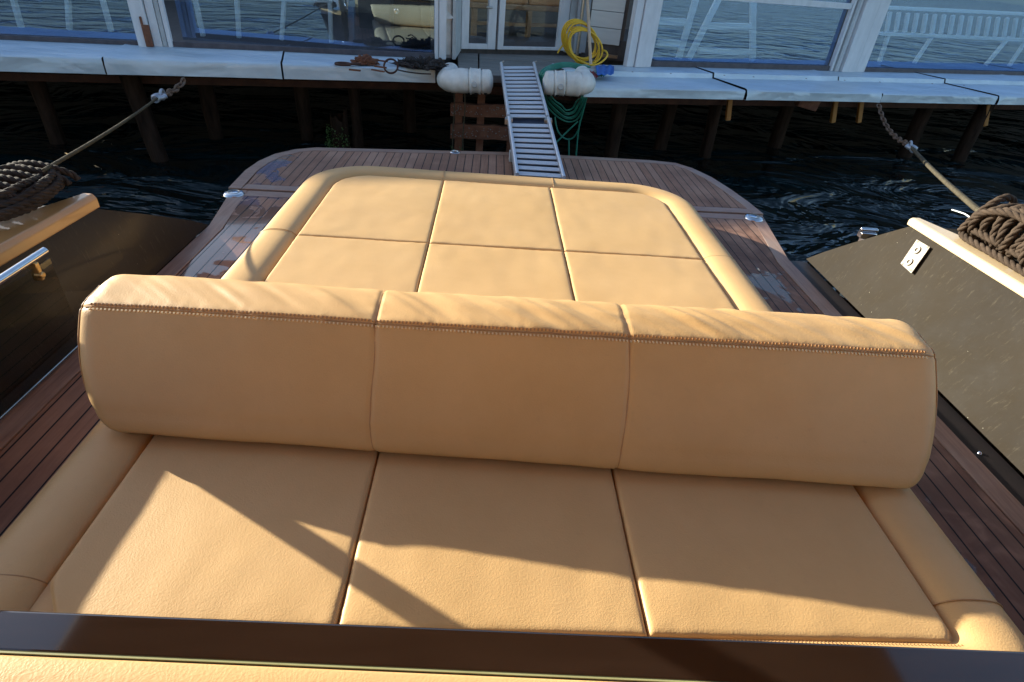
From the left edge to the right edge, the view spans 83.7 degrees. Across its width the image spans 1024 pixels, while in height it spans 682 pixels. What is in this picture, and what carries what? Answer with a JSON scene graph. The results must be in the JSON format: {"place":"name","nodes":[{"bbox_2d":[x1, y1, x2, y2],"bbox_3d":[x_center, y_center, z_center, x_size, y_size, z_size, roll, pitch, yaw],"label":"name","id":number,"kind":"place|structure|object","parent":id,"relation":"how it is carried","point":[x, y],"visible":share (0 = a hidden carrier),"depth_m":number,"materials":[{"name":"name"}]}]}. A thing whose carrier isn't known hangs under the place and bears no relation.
{"place":"outdoors","nodes":[
{"label":"outdoors","id":0,"kind":"place"},
{"bbox_2d":[0,80,1023,298],"bbox_3d":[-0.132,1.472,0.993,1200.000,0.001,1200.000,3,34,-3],"label":"water","id":1,"kind":"structure","parent":0,"point":[817,182],"depth_m":6.47,"materials":[{"name":"black liquid"}]},
{"bbox_2d":[26,81,66,144],"bbox_3d":[-4.275,-1.902,5.373,0.146,1.475,0.150,3,34,-3],"label":"piling","id":2,"kind":"object","parent":1,"relation":"in","point":[41,95],"visible":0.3,"depth_m":5.20,"materials":[{"name":"brown wood"}]},
{"bbox_2d":[119,76,168,162],"bbox_3d":[-3.202,-1.678,5.184,0.298,1.475,0.166,3,34,-3],"label":"piling","id":3,"kind":"object","parent":1,"relation":"in","point":[134,90],"visible":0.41,"depth_m":4.96,"materials":[{"name":"brown wood"}]},
{"bbox_2d":[197,85,223,139],"bbox_3d":[-3.035,-2.120,5.861,0.150,1.475,0.153,3,34,-3],"label":"piling","id":4,"kind":"object","parent":1,"relation":"in","point":[208,101],"visible":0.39,"depth_m":5.69,"materials":[{"name":"brown wood"}]},
{"bbox_2d":[293,87,312,140],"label":"piling","id":5,"kind":"object","parent":1,"relation":"in","point":[302,101],"visible":0.3,"depth_m":5.90,"materials":[{"name":"brown wood"}]},
{"bbox_2d":[325,109,350,147],"bbox_3d":[-1.806,-1.961,5.949,0.265,0.897,0.242,3,34,-3],"label":"broken stump","id":6,"kind":"object","parent":1,"relation":"in","point":[339,131],"visible":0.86,"depth_m":5.80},
{"bbox_2d":[348,88,363,148],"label":"piling","id":7,"kind":"object","parent":1,"relation":"in","point":[356,117],"visible":0.42,"depth_m":5.76,"materials":[{"name":"brown wood"}]},
{"bbox_2d":[403,90,416,132],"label":"piling","id":8,"kind":"object","parent":1,"relation":"in","point":[409,111],"visible":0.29,"depth_m":6.48,"materials":[{"name":"brown wood"}]},
{"bbox_2d":[0,147,1023,634],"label":"motor yacht","id":9,"kind":"object","parent":1,"relation":"on","point":[952,299],"visible":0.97,"depth_m":2.18,"materials":[{"name":"brown wood"}]},
{"bbox_2d":[0,160,80,221],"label":"rope coil","id":10,"kind":"object","parent":9,"relation":"on","point":[18,177],"visible":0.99,"depth_m":2.02,"materials":[{"name":"brown fabric"}]},
{"bbox_2d":[41,77,185,171],"bbox_3d":[-2.169,-1.288,3.231,0.138,0.250,2.768,-6,35,-16],"label":"mooring line","id":11,"kind":"object","parent":10,"relation":"attached to","point":[162,94],"visible":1,"depth_m":3.15,"materials":[{"name":"beige fabric"}]},
{"bbox_2d":[0,166,1023,651],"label":"sunpad","id":12,"kind":"object","parent":9,"relation":"on","point":[110,522],"visible":0.58,"depth_m":1.36,"materials":[{"name":"beige leather"}]},
{"bbox_2d":[77,274,937,488],"bbox_3d":[-0.003,0.079,1.575,2.306,0.333,0.416,4,34,-2],"label":"backrest bolster","id":13,"kind":"object","parent":12,"relation":"on","point":[817,398],"visible":1,"depth_m":1.49,"materials":[{"name":"beige leather"}]},
{"bbox_2d":[0,610,1023,681],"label":"forward settee","id":14,"kind":"object","parent":9,"relation":"on","point":[53,647],"visible":1,"depth_m":0.77,"materials":[{"name":"beige leather"}]},
{"bbox_2d":[500,60,565,178],"bbox_3d":[0.121,-1.802,4.528,0.376,0.502,1.999,1,34,-6],"label":"gangway","id":15,"kind":"object","parent":9,"relation":"on","point":[534,151],"visible":0.93,"depth_m":4.36,"materials":[{"name":"metal"}]},
{"bbox_2d":[957,194,1023,276],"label":"rope coil","id":16,"kind":"object","parent":9,"relation":"on","point":[1003,241],"visible":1,"depth_m":2.28,"materials":[{"name":"brown fabric"}]},
{"bbox_2d":[0,0,1023,109],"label":"pier","id":17,"kind":"structure","parent":1,"relation":"in","point":[63,61],"depth_m":5.98,"materials":[{"name":"wood"}]},
{"bbox_2d":[10,0,114,31],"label":"railing","id":18,"kind":"object","parent":17,"relation":"on","point":[68,14],"visible":1,"depth_m":5.15,"materials":[{"name":"white wood"}]},
{"bbox_2d":[193,0,333,42],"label":"railing","id":19,"kind":"object","parent":17,"relation":"on","point":[238,18],"visible":1,"depth_m":5.51,"materials":[{"name":"white wood"}]},
{"bbox_2d":[334,53,398,73],"bbox_3d":[-1.227,-2.348,4.840,0.484,0.116,0.496,-15,39,-27],"label":"rusty clamp","id":20,"kind":"object","parent":17,"relation":"on","point":[367,59],"visible":1,"depth_m":4.88,"materials":[{"name":"metal"}]},
{"bbox_2d":[388,55,448,74],"bbox_3d":[-0.790,-2.387,4.919,0.604,0.111,0.495,3,34,-3],"label":"net heap","id":21,"kind":"object","parent":17,"relation":"on","point":[428,63],"visible":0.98,"depth_m":4.96,"materials":[{"name":"black fabric"}]},
{"bbox_2d":[452,93,454,149],"bbox_3d":[-0.554,-1.994,5.401,0.023,0.661,0.012,3,34,-3],"label":"hanging rope","id":22,"kind":"object","parent":17,"relation":"hanging from","point":[453,120],"visible":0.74,"depth_m":5.35,"materials":[{"name":"brown fabric"}]},
{"bbox_2d":[462,93,465,150],"bbox_3d":[-0.456,-1.995,5.403,0.023,0.661,0.012,3,34,-3],"label":"hanging rope","id":23,"kind":"object","parent":17,"relation":"hanging from","point":[463,121],"visible":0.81,"depth_m":5.36,"materials":[{"name":"brown fabric"}]},
{"bbox_2d":[437,63,492,94],"bbox_3d":[-0.412,-2.300,5.023,0.495,0.218,0.387,3,34,-3],"label":"dock fender","id":24,"kind":"object","parent":17,"relation":"attached to","point":[452,78],"visible":1,"depth_m":4.88,"materials":[{"name":"white plastic"}]},
{"bbox_2d":[449,93,510,151],"bbox_3d":[-0.270,-1.887,5.616,0.689,1.175,0.125,3,34,-3],"label":"rusty ladder","id":25,"kind":"object","parent":17,"relation":"attached to","point":[479,131],"visible":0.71,"depth_m":5.45,"materials":[{"name":"metal"}]},
{"bbox_2d":[0,0,1023,74],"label":"terrace building","id":26,"kind":"structure","parent":17,"relation":"on","point":[860,30],"depth_m":6.05,"materials":[{"name":"white wood"}]},
{"bbox_2d":[0,34,137,44],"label":"window pane","id":27,"kind":"structure","parent":26,"relation":"in","point":[2,37],"depth_m":4.77,"materials":[{"name":"white glass"}]},
{"bbox_2d":[173,41,434,57],"bbox_3d":[-1.847,-2.669,5.247,2.271,0.045,0.030,-4,35,-14],"label":"window pane","id":28,"kind":"structure","parent":26,"relation":"in","point":[175,43],"depth_m":5.21,"materials":[{"name":"clear glass"}]},
{"bbox_2d":[651,0,852,70],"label":"window frame","id":29,"kind":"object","parent":26,"relation":"in","point":[811,3],"depth_m":6.44,"materials":[{"name":"clear glass"}]},
{"bbox_2d":[864,67,1023,74],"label":"window frame","id":30,"kind":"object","parent":26,"relation":"in","point":[901,70],"depth_m":7.62,"materials":[{"name":"white glass"}]},
{"bbox_2d":[539,62,590,155],"bbox_3d":[0.455,-2.070,5.371,0.550,0.982,0.254,-9,36,-20],"label":"garden hose","id":31,"kind":"object","parent":17,"relation":"hanging from","point":[559,65],"visible":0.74,"depth_m":5.34,"materials":[{"name":"green rubber"}]},
{"bbox_2d":[542,66,595,96],"bbox_3d":[0.500,-2.283,5.034,0.472,0.227,0.384,3,34,-3],"label":"dock fender","id":32,"kind":"object","parent":17,"relation":"attached to","point":[579,81],"visible":1,"depth_m":4.90,"materials":[{"name":"white plastic"}]},
{"bbox_2d":[557,18,607,65],"bbox_3d":[0.763,-3.034,5.846,0.551,0.433,0.289,30,41,32],"label":"garden hose","id":33,"kind":"object","parent":17,"relation":"on","point":[566,40],"visible":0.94,"depth_m":5.83,"materials":[{"name":"yellow rubber"}]},
{"bbox_2d":[586,0,591,65],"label":"wooden pole","id":34,"kind":"object","parent":17,"relation":"on","point":[589,31],"visible":0.9,"depth_m":5.74,"materials":[{"name":"white wood"}]},
{"bbox_2d":[164,0,1023,53],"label":"wall","id":35,"kind":"structure","parent":17,"relation":"on","point":[779,21],"depth_m":10.05,"materials":[{"name":"grey paint"}]},
{"bbox_2d":[595,64,613,75],"bbox_3d":[0.905,-2.665,5.618,0.196,0.022,0.717,8,34,5],"label":"cloth","id":36,"kind":"object","parent":17,"relation":"on","point":[603,69],"visible":0.97,"depth_m":5.60,"materials":[{"name":"blue fabric"}]},
{"bbox_2d":[656,0,756,60],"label":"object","id":37,"kind":"object","parent":17,"relation":"on","point":[750,26],"visible":0.93,"depth_m":6.72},
{"bbox_2d":[725,100,732,120],"bbox_3d":[2.284,-2.485,6.042,0.160,0.291,0.060,3,34,-3],"label":"pipe stub","id":38,"kind":"object","parent":17,"relation":"attached to","point":[728,110],"visible":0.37,"depth_m":6.05,"materials":[{"name":"brown wood"}]},
{"bbox_2d":[794,101,820,110],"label":"beam end","id":39,"kind":"structure","parent":17,"relation":"attached to","point":[811,105],"depth_m":6.05,"materials":[{"name":"wood"}]},
{"bbox_2d":[830,101,837,122],"bbox_3d":[3.624,-2.631,6.457,0.160,0.313,0.060,3,34,-3],"label":"pipe stub","id":40,"kind":"object","parent":17,"relation":"attached to","point":[833,115],"visible":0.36,"depth_m":6.46,"materials":[{"name":"brown wood"}]},
{"bbox_2d":[855,102,863,122],"bbox_3d":[3.979,-2.670,6.560,0.165,0.312,0.060,3,34,-3],"label":"pipe stub","id":41,"kind":"object","parent":17,"relation":"attached to","point":[860,107],"visible":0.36,"depth_m":6.57,"materials":[{"name":"brown wood"}]},
{"bbox_2d":[876,104,979,211],"bbox_3d":[3.054,-1.443,4.270,0.252,0.387,4.400,18,36,18],"label":"mooring line","id":42,"kind":"object","parent":17,"relation":"attached to","point":[949,185],"visible":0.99,"depth_m":3.98,"materials":[{"name":"beige fabric"}]},
{"bbox_2d":[877,6,1023,66],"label":"slatted bench","id":43,"kind":"object","parent":17,"relation":"on","point":[931,35],"visible":0.99,"depth_m":8.20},
{"bbox_2d":[983,105,990,125],"bbox_3d":[5.876,-2.843,7.092,0.196,0.336,0.060,3,34,-3],"label":"pipe stub","id":44,"kind":"object","parent":17,"relation":"attached to","point":[987,118],"visible":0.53,"depth_m":7.10,"materials":[{"name":"brown wood"}]},
{"bbox_2d":[604,104,627,157],"bbox_3d":[1.083,-2.021,6.264,0.159,1.475,0.148,3,34,-3],"label":"piling","id":45,"kind":"object","parent":1,"relation":"in","point":[617,118],"visible":0.33,"depth_m":6.05,"materials":[{"name":"brown wood"}]},
{"bbox_2d":[653,104,677,150],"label":"piling","id":46,"kind":"object","parent":1,"relation":"in","point":[664,129],"visible":0.3,"depth_m":6.64,"materials":[{"name":"brown wood"}]},
{"bbox_2d":[699,105,722,158],"bbox_3d":[2.251,-2.187,6.665,0.205,1.475,0.162,3,34,-3],"label":"piling","id":47,"kind":"object","parent":1,"relation":"in","point":[713,118],"visible":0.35,"depth_m":6.47,"materials":[{"name":"brown wood"}]},
{"bbox_2d":[767,106,794,148],"bbox_3d":[3.366,-2.520,7.309,0.176,1.475,0.182,3,34,-3],"label":"piling","id":48,"kind":"object","parent":1,"relation":"in","point":[780,127],"visible":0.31,"depth_m":7.14,"materials":[{"name":"brown wood"}]},
{"bbox_2d":[897,108,933,157],"bbox_3d":[5.098,-2.432,7.409,0.173,1.475,0.173,-10,37,-21],"label":"piling","id":49,"kind":"object","parent":1,"relation":"in","point":[918,124],"visible":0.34,"depth_m":7.20,"materials":[{"name":"brown wood"}]},
{"bbox_2d":[952,103,995,161],"bbox_3d":[5.839,-2.397,7.456,0.184,1.475,0.180,3,34,-3],"label":"piling","id":50,"kind":"object","parent":1,"relation":"in","point":[972,131],"visible":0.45,"depth_m":7.24,"materials":[{"name":"brown wood"}]},
{"bbox_2d":[470,0,559,36],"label":"wooden sofa","id":51,"kind":"object","parent":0,"point":[528,6],"visible":0.62,"depth_m":7.27,"materials":[{"name":"brown wood"}]}
]}

